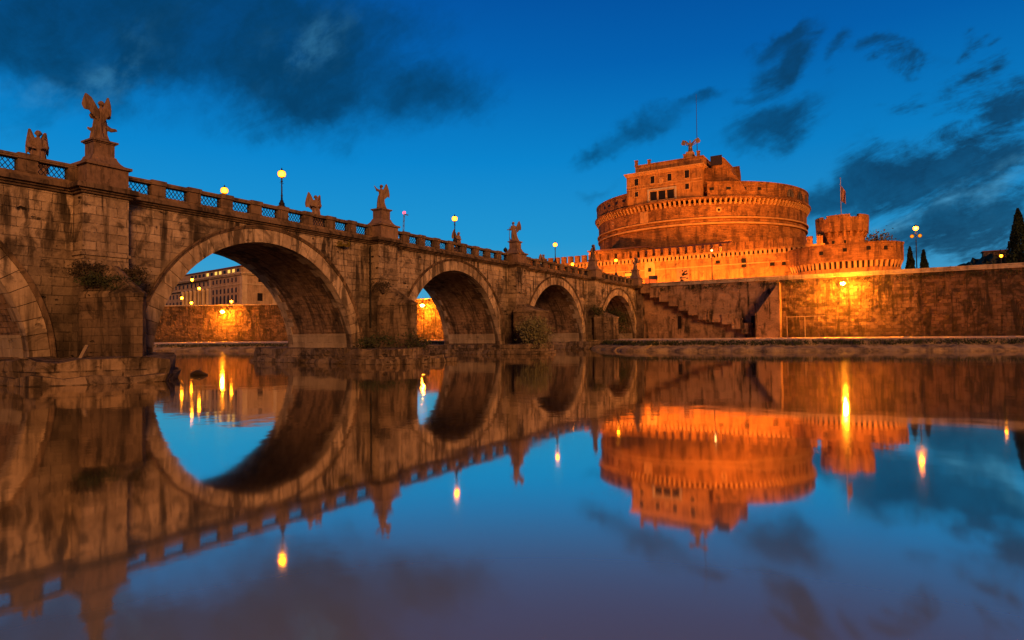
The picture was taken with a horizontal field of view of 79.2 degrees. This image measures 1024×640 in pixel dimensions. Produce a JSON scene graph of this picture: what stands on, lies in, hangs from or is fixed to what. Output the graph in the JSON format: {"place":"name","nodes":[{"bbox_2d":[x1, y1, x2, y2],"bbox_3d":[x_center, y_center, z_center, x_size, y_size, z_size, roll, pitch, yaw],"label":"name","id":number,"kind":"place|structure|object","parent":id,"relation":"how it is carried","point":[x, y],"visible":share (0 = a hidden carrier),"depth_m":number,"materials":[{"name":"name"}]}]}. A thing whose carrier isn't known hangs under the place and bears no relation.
{"place":"outdoors","nodes":[
{"label":"outdoors","id":0,"kind":"place"},
{"bbox_2d":[190,368,207,374],"bbox_3d":[-19.440,3.232,38.500,1.154,0.458,0.317,-1,-1,11],"label":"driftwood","id":1,"kind":"object","parent":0,"point":[197,372],"visible":1,"depth_m":38.39,"materials":[{"name":"brown wood"}]},
{"bbox_2d":[0,349,1023,639],"bbox_3d":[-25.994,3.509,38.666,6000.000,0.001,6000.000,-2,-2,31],"label":"water","id":2,"kind":"structure","parent":0,"point":[660,495],"depth_m":8.49,"materials":[{"name":"blue liquid"}]},
{"bbox_2d":[0,137,644,386],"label":"stone bridge","id":3,"kind":"structure","parent":2,"relation":"on","point":[92,206],"depth_m":48.12,"materials":[{"name":"stone"}]},
{"bbox_2d":[25,128,48,173],"bbox_3d":[-33.707,-11.982,43.972,1.358,3.267,1.347,1,-2,-39],"label":"angel statue","id":4,"kind":"object","parent":3,"relation":"on","point":[37,145],"visible":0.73,"depth_m":43.88,"materials":[{"name":"stone"}]},
{"bbox_2d":[79,345,88,357],"bbox_3d":[-23.918,1.797,34.558,0.160,0.802,1.016,0,-1,-15],"label":"wood plank","id":5,"kind":"object","parent":3,"relation":"on","point":[85,348],"visible":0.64,"depth_m":34.57,"materials":[{"name":"brown wood"}]},
{"bbox_2d":[62,256,108,277],"bbox_3d":[-25.478,-3.100,37.262,2.928,1.273,2.310,-1,-1,0],"label":"ledge weed","id":6,"kind":"object","parent":3,"relation":"on","point":[98,267],"visible":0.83,"depth_m":36.85,"materials":[{"name":"green plant"}]},
{"bbox_2d":[73,271,119,287],"bbox_3d":[-24.504,-2.407,36.908,2.757,1.019,2.700,-1,-1,2],"label":"ledge weed","id":7,"kind":"object","parent":3,"relation":"on","point":[92,280],"visible":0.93,"depth_m":36.30,"materials":[{"name":"green plant"}]},
{"bbox_2d":[82,93,116,140],"bbox_3d":[-25.901,-12.546,38.836,1.957,2.844,1.088,1,-2,-44],"label":"angel statue","id":8,"kind":"object","parent":3,"relation":"on","point":[100,128],"visible":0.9,"depth_m":38.59,"materials":[{"name":"stone"}]},
{"bbox_2d":[92,273,142,291],"bbox_3d":[-23.574,-2.219,37.310,2.543,1.263,2.688,-2,-2,31],"label":"ledge weed","id":9,"kind":"object","parent":3,"relation":"on","point":[117,287],"visible":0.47,"depth_m":36.71,"materials":[{"name":"green plant"}]},
{"bbox_2d":[122,265,151,283],"bbox_3d":[-23.984,-2.852,39.203,2.381,1.232,2.697,-2,-2,31],"label":"ledge weed","id":10,"kind":"object","parent":3,"relation":"on","point":[137,273],"visible":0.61,"depth_m":38.96,"materials":[{"name":"green plant"}]},
{"bbox_2d":[220,185,227,193],"bbox_3d":[-26.037,-10.619,56.063,0.660,3.260,0.650,-2,-2,31],"label":"street lamp","id":11,"kind":"object","parent":3,"relation":"on","point":[224,190],"visible":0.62,"depth_m":55.87,"materials":[{"name":"glass"}]},
{"bbox_2d":[278,168,285,206],"bbox_3d":[-18.927,-10.907,50.905,0.660,3.260,0.650,-2,-2,31],"label":"street lamp","id":12,"kind":"object","parent":3,"relation":"on","point":[281,174],"visible":0.99,"depth_m":50.77,"materials":[{"name":"metal"}]},
{"bbox_2d":[305,192,321,214],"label":"angel statue","id":13,"kind":"object","parent":3,"relation":"on","point":[315,206],"visible":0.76,"depth_m":65.12,"materials":[{"name":"stone"}]},
{"bbox_2d":[334,240,350,247],"bbox_3d":[-15.320,-6.894,56.031,0.838,0.743,1.603,-2,-2,31],"label":"ledge weed","id":14,"kind":"object","parent":3,"relation":"on","point":[343,245],"visible":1,"depth_m":55.98,"materials":[{"name":"green plant"}]},
{"bbox_2d":[352,330,400,348],"bbox_3d":[-11.870,1.764,54.388,4.391,1.789,4.286,0,-2,-21],"label":"bush","id":15,"kind":"object","parent":3,"relation":"on","point":[369,343],"visible":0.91,"depth_m":54.06,"materials":[{"name":"green plant"}]},
{"bbox_2d":[368,278,393,293],"bbox_3d":[-12.274,-3.221,58.704,1.987,1.430,3.171,-2,-2,31],"label":"ledge weed","id":16,"kind":"object","parent":3,"relation":"on","point":[382,290],"visible":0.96,"depth_m":58.40,"materials":[{"name":"green plant"}]},
{"bbox_2d":[374,184,389,208],"bbox_3d":[-12.786,-12.007,60.265,1.433,2.534,1.033,1,-2,-44],"label":"angel statue","id":17,"kind":"object","parent":3,"relation":"on","point":[384,194],"visible":0.94,"depth_m":60.22,"materials":[{"name":"stone"}]},
{"bbox_2d":[403,211,407,230],"bbox_3d":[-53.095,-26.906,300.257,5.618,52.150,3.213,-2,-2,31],"label":"street lamp","id":18,"kind":"object","parent":3,"relation":"on","point":[404,212],"visible":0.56,"depth_m":301.02,"materials":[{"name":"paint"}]},
{"bbox_2d":[401,327,433,349],"bbox_3d":[-8.430,1.647,54.400,3.164,2.107,4.015,-1,-1,0],"label":"bush","id":19,"kind":"object","parent":3,"relation":"on","point":[417,343],"visible":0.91,"depth_m":54.26,"materials":[{"name":"green plant"}]},
{"bbox_2d":[452,214,457,242],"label":"street lamp","id":20,"kind":"object","parent":3,"relation":"on","point":[454,218],"visible":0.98,"depth_m":70.98,"materials":[{"name":"metal"}]},
{"bbox_2d":[452,230,461,246],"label":"angel statue","id":21,"kind":"object","parent":3,"relation":"on","point":[458,237],"visible":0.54,"depth_m":86.51,"materials":[{"name":"stone"}]},
{"bbox_2d":[507,221,520,240],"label":"angel statue","id":22,"kind":"object","parent":3,"relation":"on","point":[513,229],"visible":0.95,"depth_m":81.62,"materials":[{"name":"stone"}]},
{"bbox_2d":[514,313,562,347],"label":"bush","id":23,"kind":"object","parent":3,"relation":"on","point":[537,326],"visible":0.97,"depth_m":75.08,"materials":[{"name":"green plant"}]},
{"bbox_2d":[539,254,545,259],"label":"angel statue","id":24,"kind":"object","parent":3,"relation":"on","point":[541,257],"visible":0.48,"depth_m":107.95,"materials":[{"name":"stone"}]},
{"bbox_2d":[553,242,556,262],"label":"street lamp","id":25,"kind":"object","parent":3,"relation":"on","point":[555,246],"visible":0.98,"depth_m":92.32,"materials":[{"name":"metal"}]},
{"bbox_2d":[590,244,595,259],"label":"angel statue","id":26,"kind":"object","parent":3,"relation":"on","point":[592,255],"visible":0.99,"depth_m":102.96,"materials":[{"name":"stone"}]},
{"bbox_2d":[589,304,605,315],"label":"ledge weed","id":27,"kind":"object","parent":3,"relation":"on","point":[595,310],"visible":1,"depth_m":100.91,"materials":[{"name":"green plant"}]},
{"bbox_2d":[606,306,630,338],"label":"bush","id":28,"kind":"object","parent":3,"relation":"on","point":[621,318],"visible":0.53,"depth_m":119.71,"materials":[{"name":"green plant"}]},
{"bbox_2d":[632,257,638,269],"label":"angel statue","id":29,"kind":"object","parent":3,"relation":"on","point":[636,262],"visible":0.99,"depth_m":120.14,"materials":[{"name":"stone"}]},
{"bbox_2d":[401,359,418,363],"bbox_3d":[-8.701,3.567,51.257,1.522,0.737,1.540,-2,-2,44],"label":"boulder","id":30,"kind":"object","parent":2,"relation":"in","point":[409,361],"visible":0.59,"depth_m":50.70,"materials":[{"name":"stone"}]},
{"bbox_2d":[415,357,431,362],"bbox_3d":[-7.564,3.543,52.534,1.146,0.822,1.164,-2,-2,43],"label":"boulder","id":31,"kind":"object","parent":2,"relation":"in","point":[424,360],"visible":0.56,"depth_m":52.06,"materials":[{"name":"stone"}]},
{"bbox_2d":[429,354,443,357],"bbox_3d":[-6.788,3.523,55.096,1.274,0.975,1.289,-2,-2,41],"label":"boulder","id":32,"kind":"object","parent":2,"relation":"in","point":[440,355],"visible":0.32,"depth_m":54.76,"materials":[{"name":"stone"}]},
{"bbox_2d":[431,356,445,362],"bbox_3d":[-6.658,3.562,53.807,1.417,0.828,1.446,1,-2,-44],"label":"boulder","id":33,"kind":"object","parent":2,"relation":"in","point":[437,359],"visible":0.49,"depth_m":53.23,"materials":[{"name":"stone"}]},
{"bbox_2d":[444,356,456,361],"bbox_3d":[-5.828,3.616,55.696,1.513,0.798,1.469,-2,-2,43],"label":"boulder","id":34,"kind":"object","parent":2,"relation":"in","point":[450,359],"visible":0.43,"depth_m":55.08,"materials":[{"name":"stone"}]},
{"bbox_2d":[0,0,1023,298],"label":"sky","id":35,"kind":"structure","parent":0,"point":[492,115],"materials":[{"name":"blue"}]},
{"bbox_2d":[153,338,1023,351],"bbox_3d":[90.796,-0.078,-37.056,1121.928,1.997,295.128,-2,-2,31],"label":"bank","id":36,"kind":"structure","parent":0,"point":[928,346],"depth_m":74.76,"materials":[{"name":"stone"},{"name":"grass"}]},
{"bbox_2d":[154,337,1023,346],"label":"verge weeds","id":37,"kind":"object","parent":36,"relation":"on","point":[627,342],"visible":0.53,"depth_m":77.07,"materials":[{"name":"plant"}]},
{"bbox_2d":[154,336,1023,343],"bbox_3d":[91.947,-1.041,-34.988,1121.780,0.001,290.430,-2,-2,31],"label":"path","id":38,"kind":"structure","parent":0,"point":[682,339],"depth_m":93.28,"materials":[{"name":"brown stone"}]},
{"bbox_2d":[154,298,443,343],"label":"embankment wall","id":39,"kind":"structure","parent":38,"relation":"on","point":[213,323],"depth_m":177.34,"materials":[{"name":"stone"}]},
{"bbox_2d":[786,315,824,336],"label":"pipe frame","id":40,"kind":"object","parent":38,"relation":"on","point":[804,321],"visible":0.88,"depth_m":104.95,"materials":[{"name":"brown metal"}]},
{"bbox_2d":[643,262,1023,340],"bbox_3d":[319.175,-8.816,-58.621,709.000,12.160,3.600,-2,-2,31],"label":"embankment wall","id":41,"kind":"structure","parent":38,"relation":"on","point":[886,303],"depth_m":102.11,"materials":[{"name":"stone"}]},
{"bbox_2d":[641,283,754,337],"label":"stone staircase","id":42,"kind":"structure","parent":41,"relation":"attached to","point":[705,315],"depth_m":114.51,"materials":[{"name":"brown stone"}]},
{"bbox_2d":[662,269,1023,292],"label":"parapet","id":43,"kind":"structure","parent":41,"relation":"attached to","point":[1011,270],"depth_m":102.97,"materials":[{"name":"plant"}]},
{"bbox_2d":[958,253,1011,265],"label":"hill","id":44,"kind":"structure","parent":0,"point":[982,260],"depth_m":373.73,"materials":[{"name":"green plant"}]},
{"bbox_2d":[980,241,1008,256],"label":"hill house","id":45,"kind":"structure","parent":44,"relation":"on","point":[986,253],"depth_m":374.91,"materials":[{"name":"stone"}]},
{"label":"ground","id":46,"kind":"structure","parent":0,"visible":0},
{"bbox_2d":[165,265,276,304],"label":"palazzo","id":47,"kind":"structure","parent":46,"relation":"on","point":[239,284],"depth_m":211.06,"materials":[{"name":"stone"}]},
{"bbox_2d":[587,246,652,259],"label":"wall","id":48,"kind":"structure","parent":46,"relation":"on","point":[626,249],"depth_m":165.54,"materials":[{"name":"stone"}]},
{"bbox_2d":[648,275,657,282],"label":"notice board","id":49,"kind":"object","parent":46,"relation":"on","point":[653,277],"visible":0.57,"depth_m":135.40,"materials":[{"name":"brown wood"}]},
{"bbox_2d":[530,235,824,282],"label":"castle wall","id":50,"kind":"structure","parent":46,"relation":"on","point":[753,261],"depth_m":142.76,"materials":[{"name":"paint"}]},
{"bbox_2d":[644,262,654,277],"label":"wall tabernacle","id":51,"kind":"object","parent":50,"relation":"attached to","point":[649,268],"depth_m":150.02,"materials":[{"name":"beige stone"}]},
{"bbox_2d":[644,279,655,282],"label":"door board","id":52,"kind":"object","parent":50,"relation":"attached to","point":[651,280],"depth_m":149.90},
{"bbox_2d":[677,268,689,281],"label":"banner","id":53,"kind":"object","parent":50,"relation":"attached to","point":[682,274],"visible":0.94,"depth_m":145.92,"materials":[{"name":"fabric"}]},
{"bbox_2d":[646,241,731,256],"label":"battlements","id":54,"kind":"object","parent":46,"relation":"on","point":[703,244],"depth_m":155.54,"materials":[{"name":"stone"}]},
{"bbox_2d":[595,150,810,249],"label":"round castle","id":55,"kind":"structure","parent":46,"relation":"on","point":[689,198],"depth_m":161.74,"materials":[{"name":"brick"}]},
{"bbox_2d":[681,138,699,151],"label":"angel statue","id":56,"kind":"object","parent":55,"relation":"on","point":[690,144],"visible":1,"depth_m":163.68,"materials":[{"name":"metal"}]},
{"bbox_2d":[696,104,697,150],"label":"mast","id":57,"kind":"object","parent":55,"relation":"on","point":[696,121],"visible":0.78,"depth_m":165.85,"materials":[{"name":"metal"}]},
{"bbox_2d":[815,214,868,244],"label":"round tower","id":58,"kind":"structure","parent":46,"relation":"on","point":[839,228],"depth_m":129.34,"materials":[{"name":"stone"}]},
{"bbox_2d":[840,177,845,213],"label":"flagpole","id":59,"kind":"object","parent":58,"relation":"on","point":[842,195],"visible":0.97,"depth_m":132.48,"materials":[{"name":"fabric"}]},
{"bbox_2d":[788,241,903,274],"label":"bastion","id":60,"kind":"object","parent":46,"relation":"on","point":[857,256],"visible":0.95,"depth_m":120.72,"materials":[{"name":"brick"},{"name":"stone"}]},
{"bbox_2d":[865,225,899,241],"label":"round tree","id":61,"kind":"object","parent":46,"relation":"on","point":[879,239],"visible":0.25,"depth_m":134.66,"materials":[{"name":"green plant"}]},
{"bbox_2d":[905,246,915,268],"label":"cypress tree","id":62,"kind":"object","parent":46,"relation":"on","point":[910,263],"visible":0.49,"depth_m":129.83,"materials":[{"name":"green plant"}]},
{"bbox_2d":[910,225,921,267],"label":"street lamp","id":63,"kind":"object","parent":46,"relation":"on","point":[915,227],"visible":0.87,"depth_m":102.70,"materials":[{"name":"metal"}]},
{"bbox_2d":[919,249,928,267],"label":"cypress tree","id":64,"kind":"object","parent":46,"relation":"on","point":[924,263],"visible":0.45,"depth_m":128.59,"materials":[{"name":"green plant"}]},
{"bbox_2d":[983,249,1014,264],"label":"tree","id":65,"kind":"object","parent":46,"relation":"on","point":[999,262],"visible":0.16,"depth_m":123.29,"materials":[{"name":"green plant"}]},
{"bbox_2d":[1004,208,1023,262],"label":"cypress tree","id":66,"kind":"object","parent":46,"relation":"on","point":[1015,247],"visible":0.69,"depth_m":120.43,"materials":[{"name":"green plant"}]}
]}

